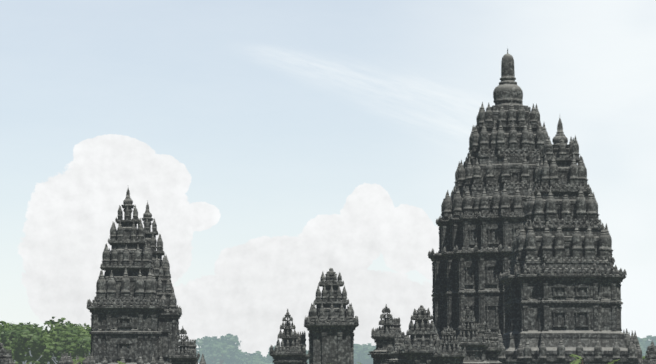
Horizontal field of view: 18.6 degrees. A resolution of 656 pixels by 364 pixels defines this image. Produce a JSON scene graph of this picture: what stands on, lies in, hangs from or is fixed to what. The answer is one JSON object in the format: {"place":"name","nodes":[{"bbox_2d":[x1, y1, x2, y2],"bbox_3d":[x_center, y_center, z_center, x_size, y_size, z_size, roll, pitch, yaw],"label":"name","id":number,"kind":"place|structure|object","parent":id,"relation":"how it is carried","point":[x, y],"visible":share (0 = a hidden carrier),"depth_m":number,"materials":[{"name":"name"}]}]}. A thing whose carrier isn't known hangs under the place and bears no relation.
{"place":"outdoors","nodes":[
{"label":"outdoors","id":0,"kind":"place"},
{"bbox_2d":[26,354,619,363],"bbox_3d":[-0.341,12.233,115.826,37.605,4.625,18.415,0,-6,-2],"label":"sapling","id":1,"kind":"object","parent":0,"point":[573,362],"depth_m":117.90,"materials":[{"name":"green plant"}]},
{"bbox_2d":[0,317,647,363],"bbox_3d":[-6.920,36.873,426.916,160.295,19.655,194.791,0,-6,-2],"label":"treeline","id":2,"kind":"object","parent":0,"point":[59,339],"depth_m":401.46,"materials":[{"name":"green plant"}]},
{"bbox_2d":[0,0,655,363],"label":"sky","id":3,"kind":"structure","parent":0,"point":[271,146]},
{"bbox_2d":[196,334,655,363],"bbox_3d":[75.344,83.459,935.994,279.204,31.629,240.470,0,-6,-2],"label":"treeline","id":4,"kind":"object","parent":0,"point":[212,347],"depth_m":870.14,"materials":[{"name":"teal plant"}]},
{"label":"ground","id":5,"kind":"structure","parent":0,"visible":0},
{"bbox_2d":[0,343,14,363],"bbox_3d":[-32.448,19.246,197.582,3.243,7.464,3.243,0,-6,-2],"label":"shrine","id":6,"kind":"object","parent":5,"relation":"on","point":[6,357],"visible":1,"depth_m":197.34,"materials":[{"name":"stone"}]},
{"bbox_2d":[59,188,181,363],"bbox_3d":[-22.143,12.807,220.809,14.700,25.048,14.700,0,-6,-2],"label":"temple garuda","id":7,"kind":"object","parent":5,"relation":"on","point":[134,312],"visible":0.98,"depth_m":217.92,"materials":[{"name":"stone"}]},
{"bbox_2d":[87,200,205,363],"bbox_3d":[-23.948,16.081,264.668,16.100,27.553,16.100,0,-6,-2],"label":"temple nandi","id":8,"kind":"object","parent":5,"relation":"on","point":[152,241],"visible":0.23,"depth_m":263.81,"materials":[{"name":"stone"}]},
{"bbox_2d":[168,326,199,363],"bbox_3d":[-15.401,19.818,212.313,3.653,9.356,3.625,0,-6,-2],"label":"shrine","id":9,"kind":"object","parent":5,"relation":"on","point":[185,352],"visible":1,"depth_m":211.72,"materials":[{"name":"stone"}]},
{"bbox_2d":[269,309,310,363],"bbox_3d":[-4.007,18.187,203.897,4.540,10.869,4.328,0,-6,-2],"label":"shrine","id":10,"kind":"object","parent":5,"relation":"on","point":[291,349],"visible":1,"depth_m":203.02,"materials":[{"name":"stone"}]},
{"bbox_2d":[304,268,358,363],"bbox_3d":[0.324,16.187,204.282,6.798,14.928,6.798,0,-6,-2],"label":"temple","id":11,"kind":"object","parent":5,"relation":"on","point":[331,323],"visible":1,"depth_m":202.39,"materials":[{"name":"stone"}]},
{"bbox_2d":[368,304,404,363],"bbox_3d":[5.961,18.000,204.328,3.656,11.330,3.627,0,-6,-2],"label":"shrine","id":12,"kind":"object","parent":5,"relation":"on","point":[386,333],"visible":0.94,"depth_m":203.55,"materials":[{"name":"stone"}]},
{"bbox_2d":[384,335,407,363],"bbox_3d":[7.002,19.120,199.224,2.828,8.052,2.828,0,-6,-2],"label":"shrine","id":13,"kind":"object","parent":5,"relation":"on","point":[395,355],"visible":0.69,"depth_m":198.53,"materials":[{"name":"stone"}]},
{"bbox_2d":[400,305,442,363],"bbox_3d":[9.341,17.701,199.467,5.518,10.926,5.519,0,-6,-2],"label":"shrine","id":14,"kind":"object","parent":5,"relation":"on","point":[419,345],"visible":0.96,"depth_m":198.33,"materials":[{"name":"stone"}]},
{"bbox_2d":[432,326,465,363],"bbox_3d":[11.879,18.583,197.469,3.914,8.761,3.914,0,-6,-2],"label":"shrine","id":15,"kind":"object","parent":5,"relation":"on","point":[450,353],"visible":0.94,"depth_m":196.58,"materials":[{"name":"stone"}]},
{"bbox_2d":[451,303,489,363],"bbox_3d":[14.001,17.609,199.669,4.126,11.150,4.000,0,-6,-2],"label":"shrine","id":16,"kind":"object","parent":5,"relation":"on","point":[473,341],"visible":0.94,"depth_m":198.97,"materials":[{"name":"stone"}]},
{"bbox_2d":[484,320,502,363],"bbox_3d":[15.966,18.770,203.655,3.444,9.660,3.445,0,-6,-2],"label":"shrine","id":17,"kind":"object","parent":5,"relation":"on","point":[494,349],"visible":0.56,"depth_m":203.07,"materials":[{"name":"stone"}]},
{"bbox_2d":[404,48,637,348],"bbox_3d":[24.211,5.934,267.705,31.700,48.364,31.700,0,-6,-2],"label":"temple tower","id":18,"kind":"structure","parent":5,"relation":"on","point":[479,222],"depth_m":262.15,"materials":[{"name":"stone"}]},
{"bbox_2d":[497,118,655,363],"bbox_3d":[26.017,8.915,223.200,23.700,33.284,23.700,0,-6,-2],"label":"temple tower","id":19,"kind":"structure","parent":5,"relation":"on","point":[562,278],"depth_m":218.08,"materials":[{"name":"stone"}]},
{"bbox_2d":[638,345,655,363],"bbox_3d":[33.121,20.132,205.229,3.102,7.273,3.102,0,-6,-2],"label":"shrine","id":20,"kind":"object","parent":5,"relation":"on","point":[651,354],"visible":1,"depth_m":205.00,"materials":[{"name":"stone"}]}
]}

